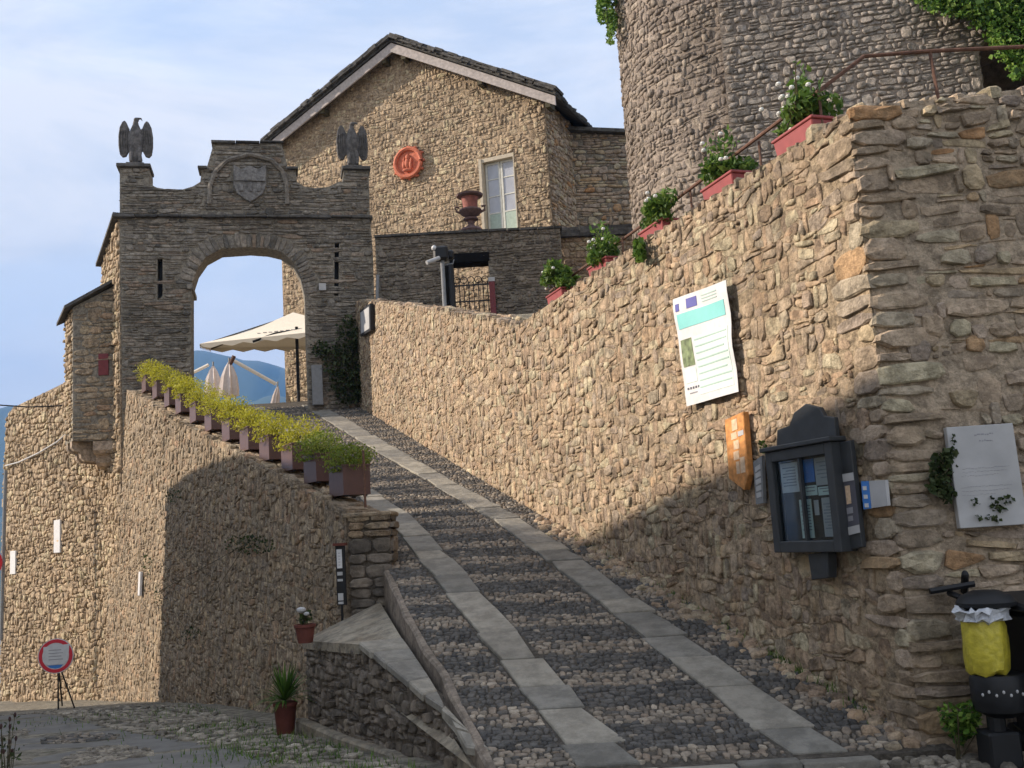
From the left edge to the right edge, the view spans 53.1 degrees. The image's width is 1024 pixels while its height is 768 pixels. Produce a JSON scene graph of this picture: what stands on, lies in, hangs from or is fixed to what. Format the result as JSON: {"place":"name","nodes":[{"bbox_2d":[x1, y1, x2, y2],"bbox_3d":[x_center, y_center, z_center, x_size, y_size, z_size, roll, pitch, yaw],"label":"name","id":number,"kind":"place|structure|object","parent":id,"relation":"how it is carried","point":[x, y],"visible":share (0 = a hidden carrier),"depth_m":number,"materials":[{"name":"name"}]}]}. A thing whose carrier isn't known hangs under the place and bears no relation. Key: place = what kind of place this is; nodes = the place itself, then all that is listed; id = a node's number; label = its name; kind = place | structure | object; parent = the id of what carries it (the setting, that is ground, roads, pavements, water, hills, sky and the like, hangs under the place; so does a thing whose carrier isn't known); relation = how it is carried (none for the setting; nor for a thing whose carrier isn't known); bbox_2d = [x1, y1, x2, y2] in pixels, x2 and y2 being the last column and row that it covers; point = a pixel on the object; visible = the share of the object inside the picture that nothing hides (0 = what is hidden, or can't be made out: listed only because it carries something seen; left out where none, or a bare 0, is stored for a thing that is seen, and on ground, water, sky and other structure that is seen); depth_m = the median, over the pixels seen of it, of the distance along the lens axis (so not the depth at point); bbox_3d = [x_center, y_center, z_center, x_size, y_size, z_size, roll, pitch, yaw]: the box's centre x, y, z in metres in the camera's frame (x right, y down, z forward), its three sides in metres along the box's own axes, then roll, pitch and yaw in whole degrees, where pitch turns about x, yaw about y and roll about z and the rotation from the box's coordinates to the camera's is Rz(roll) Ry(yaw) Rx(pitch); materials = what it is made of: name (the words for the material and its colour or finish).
{"place":"outdoors","nodes":[
{"label":"outdoors","id":0,"kind":"place"},
{"bbox_2d":[0,714,273,767],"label":"road","id":1,"kind":"structure","parent":0,"point":[155,744],"depth_m":10.39,"materials":[{"name":"stone"}]},
{"bbox_2d":[0,712,24,767],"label":"dry plant","id":2,"kind":"object","parent":1,"relation":"on","point":[11,754],"visible":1,"depth_m":5.98,"materials":[{"name":"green plant"}]},
{"bbox_2d":[0,350,285,516],"bbox_3d":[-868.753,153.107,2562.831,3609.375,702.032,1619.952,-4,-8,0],"label":"hills","id":3,"kind":"structure","parent":0,"point":[253,387],"depth_m":2727.48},
{"bbox_2d":[0,395,285,589],"bbox_3d":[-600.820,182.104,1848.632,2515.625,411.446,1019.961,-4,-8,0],"label":"hills","id":4,"kind":"structure","parent":0,"point":[265,400],"depth_m":2063.99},
{"bbox_2d":[0,640,443,767],"bbox_3d":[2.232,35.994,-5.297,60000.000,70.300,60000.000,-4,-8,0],"label":"ground","id":5,"kind":"structure","parent":0,"point":[26,757],"depth_m":12.47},
{"bbox_2d":[0,470,7,639],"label":"sign pole","id":6,"kind":"object","parent":5,"relation":"on","point":[3,551],"visible":1,"depth_m":26.73,"materials":[{"name":"grey metal"}]},
{"bbox_2d":[0,382,104,701],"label":"wall","id":7,"kind":"structure","parent":5,"relation":"on","point":[49,594],"depth_m":28.77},
{"bbox_2d":[10,551,16,573],"bbox_3d":[-14.796,5.300,30.396,0.420,0.680,0.055,-12,-12,43],"label":"plaque","id":8,"kind":"object","parent":7,"relation":"attached to","point":[13,560],"visible":1,"depth_m":30.34,"materials":[{"name":"white paint"}]},
{"bbox_2d":[0,404,61,407],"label":"cable","id":9,"kind":"object","parent":7,"relation":"attached to","point":[31,406],"visible":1,"depth_m":26.92,"materials":[{"name":"black metal"}]},
{"bbox_2d":[5,434,64,466],"bbox_3d":[-13.770,1.880,29.624,4.786,0.587,0.044,-12,-12,43],"label":"conduit","id":10,"kind":"object","parent":7,"relation":"attached to","point":[36,453],"visible":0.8,"depth_m":29.53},
{"bbox_2d":[54,520,61,552],"bbox_3d":[-12.549,4.207,28.284,0.420,0.900,0.055,-12,-12,43],"label":"plaque","id":11,"kind":"object","parent":7,"relation":"attached to","point":[57,534],"visible":1,"depth_m":28.22,"materials":[{"name":"white paint"}]},
{"bbox_2d":[38,638,74,709],"bbox_3d":[-8.246,5.280,18.743,0.623,1.262,0.552,-4,-8,0],"label":"road sign","id":12,"kind":"object","parent":5,"relation":"on","point":[55,655],"visible":1,"depth_m":18.55,"materials":[{"name":"metal"}]},
{"bbox_2d":[0,704,403,767],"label":"lane cobbles","id":13,"kind":"object","parent":5,"relation":"on","point":[94,755],"visible":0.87,"depth_m":11.52,"materials":[{"name":"stone"}]},
{"bbox_2d":[273,700,296,735],"bbox_3d":[-2.405,3.553,10.872,0.260,0.340,0.256,-4,-8,0],"label":"tall pot","id":14,"kind":"object","parent":13,"relation":"on","point":[285,718],"visible":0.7,"depth_m":10.78,"materials":[{"name":"ceramic"}]},
{"bbox_2d":[245,659,314,713],"bbox_3d":[-2.439,3.186,10.963,0.899,0.551,0.763,3,-10,-37],"label":"spiky plant","id":15,"kind":"object","parent":14,"relation":"in","point":[286,689],"visible":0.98,"depth_m":10.86,"materials":[{"name":"green plant"}]},
{"bbox_2d":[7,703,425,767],"bbox_3d":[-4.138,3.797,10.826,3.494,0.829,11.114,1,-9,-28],"label":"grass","id":16,"kind":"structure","parent":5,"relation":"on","point":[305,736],"depth_m":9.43,"materials":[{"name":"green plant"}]},
{"bbox_2d":[96,140,378,698],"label":"gate arch","id":17,"kind":"structure","parent":5,"relation":"on","point":[161,249],"depth_m":26.27,"materials":[{"name":"grey stone"}]},
{"bbox_2d":[56,279,114,469],"bbox_3d":[-10.673,-0.262,26.226,2.166,4.906,1.354,-3,-8,-6],"label":"watch box","id":18,"kind":"object","parent":17,"relation":"attached to","point":[85,319],"visible":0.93,"depth_m":25.74,"materials":[{"name":"stone"}]},
{"bbox_2d":[118,118,152,162],"bbox_3d":[-9.712,-6.228,26.436,0.842,1.365,0.432,-2,-9,-13],"label":"eagle statue","id":19,"kind":"object","parent":17,"relation":"on","point":[135,141],"visible":0.98,"depth_m":26.36,"materials":[{"name":"stone"}]},
{"bbox_2d":[310,314,361,406],"bbox_3d":[-4.456,-0.604,26.171,1.368,2.486,0.448,-2,-9,-12],"label":"climbing plant","id":20,"kind":"object","parent":17,"relation":"attached to","point":[343,373],"visible":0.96,"depth_m":26.14,"materials":[{"name":"green plant"}]},
{"bbox_2d":[336,122,367,165],"bbox_3d":[-4.319,-6.426,27.675,0.842,1.365,0.432,-2,-9,-13],"label":"eagle statue","id":21,"kind":"object","parent":17,"relation":"on","point":[351,144],"visible":0.98,"depth_m":27.59,"materials":[{"name":"stone"}]},
{"bbox_2d":[103,390,379,718],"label":"planter wall","id":22,"kind":"structure","parent":5,"relation":"on","point":[246,620],"depth_m":16.82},
{"bbox_2d":[138,572,142,595],"bbox_3d":[-7.880,4.233,21.709,0.077,0.501,0.200,1,-10,-30],"label":"plaque","id":23,"kind":"object","parent":22,"relation":"attached to","point":[140,578],"visible":1,"depth_m":21.65,"materials":[{"name":"white paint"}]},
{"bbox_2d":[141,375,159,393],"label":"planter","id":24,"kind":"object","parent":22,"relation":"on","point":[146,388],"visible":0.56,"depth_m":23.53,"materials":[{"name":"brown plastic"}]},
{"bbox_2d":[133,358,166,381],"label":"shrub","id":25,"kind":"object","parent":24,"relation":"in","point":[145,369],"visible":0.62,"depth_m":23.70,"materials":[{"name":"green plant"}]},
{"bbox_2d":[152,380,172,399],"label":"planter","id":26,"kind":"object","parent":22,"relation":"on","point":[157,394],"visible":0.55,"depth_m":22.35,"materials":[{"name":"brown plastic"}]},
{"bbox_2d":[146,363,181,386],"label":"shrub","id":27,"kind":"object","parent":26,"relation":"on","point":[163,373],"visible":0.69,"depth_m":22.48,"materials":[{"name":"green plant"}]},
{"bbox_2d":[163,387,176,407],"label":"planter","id":28,"kind":"object","parent":22,"relation":"on","point":[169,401],"visible":0.43,"depth_m":21.13,"materials":[{"name":"brown plastic"}]},
{"bbox_2d":[160,370,192,393],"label":"shrub","id":29,"kind":"object","parent":28,"relation":"on","point":[168,384],"visible":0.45,"depth_m":21.33,"materials":[{"name":"green plant"}]},
{"bbox_2d":[175,393,197,414],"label":"planter","id":30,"kind":"object","parent":22,"relation":"on","point":[180,408],"visible":0.55,"depth_m":20.14,"materials":[{"name":"black metal"}]},
{"bbox_2d":[170,375,204,398],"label":"shrub","id":31,"kind":"object","parent":30,"relation":"in","point":[182,386],"visible":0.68,"depth_m":20.28,"materials":[{"name":"green plant"}]},
{"bbox_2d":[189,401,211,423],"bbox_3d":[-5.811,0.543,19.188,0.364,0.380,0.504,1,-10,-30],"label":"planter","id":32,"kind":"object","parent":22,"relation":"on","point":[196,418],"visible":0.51,"depth_m":18.97,"materials":[{"name":"black metal"}]},
{"bbox_2d":[182,380,223,407],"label":"shrub","id":33,"kind":"object","parent":32,"relation":"on","point":[198,391],"visible":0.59,"depth_m":19.19,"materials":[{"name":"green plant"}]},
{"bbox_2d":[142,488,280,639],"bbox_3d":[-5.423,3.007,17.528,0.194,2.735,9.708,1,-10,-30],"label":"wall moss","id":34,"kind":"object","parent":22,"relation":"attached to","point":[241,549],"depth_m":15.57,"materials":[{"name":"green plant"}]},
{"bbox_2d":[204,409,229,432],"bbox_3d":[-5.208,0.658,18.113,0.364,0.380,0.504,1,-10,-30],"label":"planter","id":35,"kind":"object","parent":22,"relation":"on","point":[213,425],"visible":0.42,"depth_m":17.89,"materials":[{"name":"black metal"}]},
{"bbox_2d":[195,389,232,415],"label":"shrub","id":36,"kind":"object","parent":35,"relation":"on","point":[208,402],"visible":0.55,"depth_m":18.12,"materials":[{"name":"green plant"}]},
{"bbox_2d":[221,417,250,441],"bbox_3d":[-4.586,0.773,17.005,0.364,0.380,0.504,1,-10,-30],"label":"planter","id":37,"kind":"object","parent":22,"relation":"on","point":[229,434],"visible":0.41,"depth_m":16.78,"materials":[{"name":"black metal"}]},
{"bbox_2d":[207,395,254,423],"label":"shrub","id":38,"kind":"object","parent":37,"relation":"in","point":[221,413],"visible":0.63,"depth_m":16.95,"materials":[{"name":"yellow plant"}]},
{"bbox_2d":[239,426,266,450],"bbox_3d":[-4.019,0.873,15.995,0.364,0.380,0.504,1,-10,-30],"label":"planter","id":39,"kind":"object","parent":22,"relation":"on","point":[246,444],"visible":0.41,"depth_m":15.78,"materials":[{"name":"black metal"}]},
{"bbox_2d":[224,405,275,432],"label":"shrub","id":40,"kind":"object","parent":39,"relation":"in","point":[253,415],"visible":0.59,"depth_m":15.94,"materials":[{"name":"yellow plant"}]},
{"bbox_2d":[258,434,289,461],"bbox_3d":[-3.469,0.954,15.018,0.364,0.380,0.504,1,-10,-30],"label":"planter","id":41,"kind":"object","parent":22,"relation":"on","point":[267,452],"visible":0.46,"depth_m":14.79,"materials":[{"name":"black metal"}]},
{"bbox_2d":[247,410,302,442],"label":"shrub","id":42,"kind":"object","parent":41,"relation":"on","point":[269,427],"visible":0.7,"depth_m":14.91,"materials":[{"name":"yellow plant"}]},
{"bbox_2d":[280,442,315,472],"bbox_3d":[-2.928,1.018,14.059,0.364,0.380,0.504,1,-10,-30],"label":"planter","id":43,"kind":"object","parent":22,"relation":"on","point":[289,463],"visible":0.41,"depth_m":13.84,"materials":[{"name":"black metal"}]},
{"bbox_2d":[273,413,327,450],"bbox_3d":[-2.930,0.672,14.157,0.775,0.526,0.701,-4,-8,0],"label":"shrub","id":44,"kind":"object","parent":43,"relation":"in","point":[298,435],"visible":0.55,"depth_m":14.06,"materials":[{"name":"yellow plant"}]},
{"bbox_2d":[302,452,340,484],"bbox_3d":[-2.441,1.095,13.192,0.364,0.380,0.504,1,-10,-30],"label":"planter","id":45,"kind":"object","parent":22,"relation":"on","point":[314,471],"visible":0.54,"depth_m":12.98,"materials":[{"name":"black metal"}]},
{"bbox_2d":[288,427,345,461],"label":"shrub","id":46,"kind":"object","parent":45,"relation":"in","point":[316,445],"visible":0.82,"depth_m":13.12,"materials":[{"name":"green plant"}]},
{"bbox_2d":[327,464,370,498],"bbox_3d":[-1.957,1.175,12.332,0.364,0.380,0.504,1,-10,-30],"label":"planter","id":47,"kind":"object","parent":22,"relation":"on","point":[346,481],"visible":0.86,"depth_m":12.14,"materials":[{"name":"ceramic"}]},
{"bbox_2d":[318,441,377,472],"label":"shrub","id":48,"kind":"object","parent":47,"relation":"in","point":[354,459],"visible":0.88,"depth_m":12.23,"materials":[{"name":"green plant"}]},
{"bbox_2d":[296,602,490,767],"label":"wall","id":49,"kind":"structure","parent":5,"relation":"on","point":[371,686],"depth_m":9.23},
{"bbox_2d":[294,623,315,643],"bbox_3d":[-2.104,2.537,10.418,0.220,0.185,0.220,-4,-8,0],"label":"flower pot","id":50,"kind":"object","parent":49,"relation":"on","point":[304,633],"visible":0.98,"depth_m":10.34,"materials":[{"name":"ceramic"}]},
{"bbox_2d":[299,610,312,624],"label":"potted plant","id":51,"kind":"object","parent":50,"relation":"in","point":[306,619],"visible":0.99,"depth_m":10.42,"materials":[{"name":"green plant"}]},
{"bbox_2d":[332,543,346,620],"bbox_3d":[-1.892,2.260,11.362,0.145,0.980,0.080,-5,-8,8],"label":"narrow sign","id":52,"kind":"object","parent":49,"relation":"on","point":[341,574],"visible":0.98,"depth_m":11.37,"materials":[{"name":"black metal"}]},
{"bbox_2d":[222,401,955,767],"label":"ramp","id":53,"kind":"structure","parent":5,"relation":"on","point":[530,637],"depth_m":8.63,"materials":[{"name":"stone"}]},
{"bbox_2d":[343,511,399,615],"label":"stone pier","id":54,"kind":"structure","parent":53,"relation":"on","point":[373,547],"depth_m":11.55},
{"bbox_2d":[362,450,366,507],"bbox_3d":[-1.707,1.096,11.832,0.026,0.660,0.026,0,-9,-22],"label":"rusty post","id":55,"kind":"object","parent":54,"relation":"on","point":[364,479],"visible":1,"depth_m":11.82,"materials":[{"name":"metal"}]},
{"bbox_2d":[571,532,885,722],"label":"weeds","id":56,"kind":"object","parent":53,"relation":"on","point":[797,670],"visible":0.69,"depth_m":8.12,"materials":[{"name":"green plant"}]},
{"bbox_2d":[355,114,926,741],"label":"retaining wall","id":57,"kind":"structure","parent":5,"relation":"on","point":[571,410],"depth_m":9.43,"materials":[{"name":"stone"}]},
{"bbox_2d":[360,303,373,336],"bbox_3d":[-3.524,-1.544,24.841,0.096,0.762,1.414,-1,-9,-19],"label":"framed panel","id":58,"kind":"object","parent":57,"relation":"attached to","point":[366,319],"visible":1,"depth_m":24.60,"materials":[{"name":"black metal"}]},
{"bbox_2d":[425,245,455,307],"bbox_3d":[-1.339,-1.737,19.353,0.645,1.785,0.303,0,-9,-26],"label":"camera post","id":59,"kind":"object","parent":57,"relation":"attached to","point":[442,254],"visible":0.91,"depth_m":19.37,"materials":[{"name":"grey metal"}]},
{"bbox_2d":[546,286,572,303],"bbox_3d":[0.643,-1.109,13.361,0.220,0.195,0.570,-1,-9,-19],"label":"flower box","id":60,"kind":"object","parent":57,"relation":"on","point":[557,293],"visible":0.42,"depth_m":13.22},
{"bbox_2d":[539,258,580,289],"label":"flowering plant","id":61,"kind":"object","parent":60,"relation":"in","point":[556,273],"visible":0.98,"depth_m":13.12,"materials":[{"name":"green plant"}]},
{"bbox_2d":[587,256,617,275],"bbox_3d":[1.090,-1.333,12.026,0.220,0.195,0.570,-1,-9,-19],"label":"flower box","id":62,"kind":"object","parent":57,"relation":"on","point":[604,259],"visible":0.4,"depth_m":11.85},
{"bbox_2d":[573,221,621,266],"bbox_3d":[1.063,-1.634,12.057,0.605,0.598,0.924,0,-9,-21],"label":"flowering plant","id":63,"kind":"object","parent":62,"relation":"in","point":[602,249],"visible":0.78,"depth_m":11.90,"materials":[{"name":"green plant"}]},
{"bbox_2d":[631,236,646,262],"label":"wall fern","id":64,"kind":"object","parent":57,"relation":"attached to","point":[639,253],"depth_m":10.38,"materials":[{"name":"green plant"}]},
{"bbox_2d":[638,217,678,238],"bbox_3d":[1.538,-1.558,10.690,0.220,0.195,0.570,-1,-9,-19],"label":"flower box","id":65,"kind":"object","parent":57,"relation":"on","point":[651,228],"visible":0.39,"depth_m":10.56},
{"bbox_2d":[639,187,678,229],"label":"flowering plant","id":66,"kind":"object","parent":65,"relation":"in","point":[652,209],"visible":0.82,"depth_m":10.44,"materials":[{"name":"green plant"}]},
{"bbox_2d":[673,280,738,405],"bbox_3d":[1.734,-0.373,9.282,0.035,1.051,1.019,-1,-9,-18],"label":"information banner","id":67,"kind":"object","parent":57,"relation":"attached to","point":[702,318],"visible":1,"depth_m":9.24,"materials":[{"name":"white paint"}]},
{"bbox_2d":[700,169,751,199],"bbox_3d":[1.968,-1.774,9.404,0.220,0.195,0.570,-1,-9,-19],"label":"flower box","id":68,"kind":"object","parent":57,"relation":"on","point":[718,184],"visible":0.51,"depth_m":9.29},
{"bbox_2d":[697,124,757,186],"bbox_3d":[1.917,-2.072,9.427,0.625,0.610,0.809,-10,-11,39],"label":"flowering plant","id":69,"kind":"object","parent":68,"relation":"in","point":[717,165],"visible":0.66,"depth_m":9.36,"materials":[{"name":"green plant"}]},
{"bbox_2d":[725,412,753,489],"bbox_3d":[1.942,0.581,8.749,0.063,0.654,0.328,-1,-9,-19],"label":"orange board","id":70,"kind":"object","parent":57,"relation":"attached to","point":[739,452],"visible":1,"depth_m":8.68,"materials":[{"name":"paint"}]},
{"bbox_2d":[753,456,766,503],"bbox_3d":[2.049,0.793,8.456,0.034,0.390,0.158,-1,-9,-19],"label":"notice","id":71,"kind":"object","parent":57,"relation":"attached to","point":[759,479],"visible":1,"depth_m":8.43,"materials":[{"name":"grey metal"}]},
{"bbox_2d":[549,45,1023,291],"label":"handrail","id":72,"kind":"object","parent":57,"relation":"on","point":[830,82],"visible":0.62,"depth_m":8.14,"materials":[{"name":"metal"}]},
{"bbox_2d":[771,114,833,155],"bbox_3d":[2.349,-1.965,8.266,0.220,0.195,0.570,-1,-9,-19],"label":"flower box","id":73,"kind":"object","parent":57,"relation":"on","point":[793,135],"visible":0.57,"depth_m":8.18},
{"bbox_2d":[759,60,842,136],"bbox_3d":[2.336,-2.305,8.320,0.620,0.640,0.942,-4,-8,0],"label":"flowering plant","id":74,"kind":"object","parent":73,"relation":"in","point":[800,105],"visible":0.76,"depth_m":8.14,"materials":[{"name":"green plant"}]},
{"bbox_2d":[759,404,865,579],"bbox_3d":[2.242,0.806,7.701,0.170,1.317,1.025,-1,-9,-19],"label":"display case","id":75,"kind":"object","parent":57,"relation":"attached to","point":[813,484],"visible":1,"depth_m":7.61,"materials":[{"name":"grey metal"}]},
{"bbox_2d":[861,480,890,508],"bbox_3d":[2.513,0.762,7.080,0.032,0.197,0.259,-1,-9,-19],"label":"blue notice","id":76,"kind":"object","parent":57,"relation":"attached to","point":[875,493],"visible":1,"depth_m":7.07,"materials":[{"name":"white paint"}]},
{"bbox_2d":[835,751,1023,767],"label":"loose rubble","id":77,"kind":"object","parent":5,"relation":"on","point":[970,760],"visible":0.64,"depth_m":6.43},
{"bbox_2d":[937,700,982,759],"bbox_3d":[2.845,2.189,6.507,0.266,0.385,0.266,-4,-8,0],"label":"weed bush","id":78,"kind":"object","parent":77,"relation":"on","point":[963,723],"visible":0.98,"depth_m":6.48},
{"bbox_2d":[846,86,1023,754],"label":"end wall","id":79,"kind":"structure","parent":5,"relation":"on","point":[939,182],"depth_m":7.15,"materials":[{"name":"stone"}]},
{"bbox_2d":[924,447,958,504],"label":"creeper","id":80,"kind":"object","parent":79,"relation":"attached to","point":[939,484],"visible":1,"depth_m":6.91,"materials":[{"name":"green plant"}]},
{"bbox_2d":[929,570,974,593],"bbox_3d":[2.916,1.329,6.832,0.295,0.162,0.141,-4,-8,0],"label":"iron bracket","id":81,"kind":"object","parent":79,"relation":"attached to","point":[965,585],"visible":0.98,"depth_m":6.78,"materials":[{"name":"black metal"}]},
{"bbox_2d":[943,423,1023,528],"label":"white plaque","id":82,"kind":"object","parent":79,"relation":"attached to","point":[986,461],"visible":1,"depth_m":6.93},
{"bbox_2d":[950,434,1015,522],"bbox_3d":[3.181,0.635,6.906,0.388,0.627,0.061,-4,-8,0],"label":"creeper spray","id":83,"kind":"object","parent":82,"relation":"attached to","point":[1000,507],"visible":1,"depth_m":6.88,"materials":[{"name":"green plant"}]},
{"bbox_2d":[947,589,1023,767],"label":"litter bin","id":84,"kind":"object","parent":5,"relation":"on","point":[996,684],"visible":1,"depth_m":6.29,"materials":[{"name":"black metal"}]},
{"bbox_2d":[1004,590,1023,750],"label":"wheelie bin","id":85,"kind":"object","parent":5,"relation":"on","point":[1015,627],"visible":0.34,"depth_m":6.48,"materials":[{"name":"black plastic"}]},
{"bbox_2d":[0,0,623,407],"label":"sky","id":86,"kind":"structure","parent":0,"point":[200,72],"materials":[{"name":"blue"}]},
{"bbox_2d":[516,313,532,317],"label":"terrace","id":87,"kind":"structure","parent":0,"point":[528,315],"depth_m":24.47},
{"bbox_2d":[375,225,561,313],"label":"gate wall","id":88,"kind":"structure","parent":87,"relation":"on","point":[514,259],"depth_m":27.05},
{"bbox_2d":[454,190,485,229],"bbox_3d":[-1.115,-4.583,27.547,0.714,1.075,0.714,3,-10,-37],"label":"urn","id":89,"kind":"object","parent":88,"relation":"on","point":[470,211],"visible":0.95,"depth_m":27.39,"materials":[{"name":"ceramic"}]},
{"bbox_2d":[454,275,495,312],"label":"iron gate","id":90,"kind":"structure","parent":88,"relation":"attached to","point":[491,291],"depth_m":27.09,"materials":[{"name":"black metal"}]},
{"bbox_2d":[614,0,763,239],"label":"round tower","id":91,"kind":"structure","parent":87,"relation":"on","point":[673,89],"depth_m":20.79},
{"bbox_2d":[595,0,618,45],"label":"ivy","id":92,"kind":"object","parent":91,"relation":"attached to","point":[608,16],"visible":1,"depth_m":22.54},
{"bbox_2d":[717,0,1023,168],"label":"castle wall","id":93,"kind":"structure","parent":87,"relation":"on","point":[816,36],"depth_m":19.53,"materials":[{"name":"stone"}]},
{"bbox_2d":[914,0,1023,81],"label":"ivy","id":94,"kind":"object","parent":93,"relation":"attached to","point":[1001,17],"visible":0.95,"depth_m":18.27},
{"bbox_2d":[981,62,1023,90],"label":"door back","id":95,"kind":"structure","parent":93,"relation":"in","point":[994,74],"depth_m":20.41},
{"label":"terrace","id":96,"kind":"structure","parent":0,"visible":0},
{"bbox_2d":[194,362,219,396],"bbox_3d":[-10.502,0.695,34.864,1.238,2.906,0.567,-4,-8,0],"label":"folded parasol","id":97,"kind":"object","parent":96,"relation":"on","point":[213,376],"visible":0.56,"depth_m":34.87,"materials":[{"name":"fabric"}]},
{"bbox_2d":[219,355,276,399],"bbox_3d":[-8.748,0.444,33.901,1.819,2.907,0.664,-4,-8,0],"label":"folded parasol","id":98,"kind":"object","parent":96,"relation":"on","point":[229,384],"visible":0.76,"depth_m":33.87,"materials":[{"name":"fabric"}]},
{"bbox_2d":[200,312,305,401],"bbox_3d":[-6.355,-0.530,29.397,5.540,3.228,3.331,-4,-8,0],"label":"parasol","id":99,"kind":"object","parent":96,"relation":"on","point":[286,333],"visible":0.59,"depth_m":29.19,"materials":[{"name":"beige fabric"}]},
{"bbox_2d":[271,381,279,402],"bbox_3d":[-7.935,0.911,34.303,0.330,2.005,0.283,-4,-8,0],"label":"folded parasol","id":100,"kind":"object","parent":96,"relation":"on","point":[275,397],"visible":0.51,"depth_m":34.31,"materials":[{"name":"fabric"}]},
{"bbox_2d":[260,33,591,401],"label":"stone house","id":101,"kind":"structure","parent":96,"relation":"on","point":[498,138],"depth_m":32.96,"materials":[{"name":"stone"}]},
{"bbox_2d":[393,146,424,180],"bbox_3d":[-3.374,-7.185,33.247,1.171,1.180,0.210,-7,-9,23],"label":"medallion","id":102,"kind":"object","parent":101,"relation":"attached to","point":[408,162],"visible":1,"depth_m":33.20,"materials":[{"name":"ceramic"}]},
{"bbox_2d":[478,152,517,230],"bbox_3d":[-0.380,-5.927,31.994,1.204,2.414,0.335,-7,-9,23],"label":"window","id":103,"kind":"structure","parent":101,"relation":"in","point":[497,183],"depth_m":32.04,"materials":[{"name":"paint"}]},
{"bbox_2d":[560,224,632,284],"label":"garden wall","id":104,"kind":"structure","parent":96,"relation":"on","point":[574,255],"depth_m":27.81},
{"bbox_2d":[567,126,631,226],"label":"outbuilding","id":105,"kind":"structure","parent":96,"relation":"on","point":[601,179],"depth_m":33.40,"materials":[{"name":"stone"}]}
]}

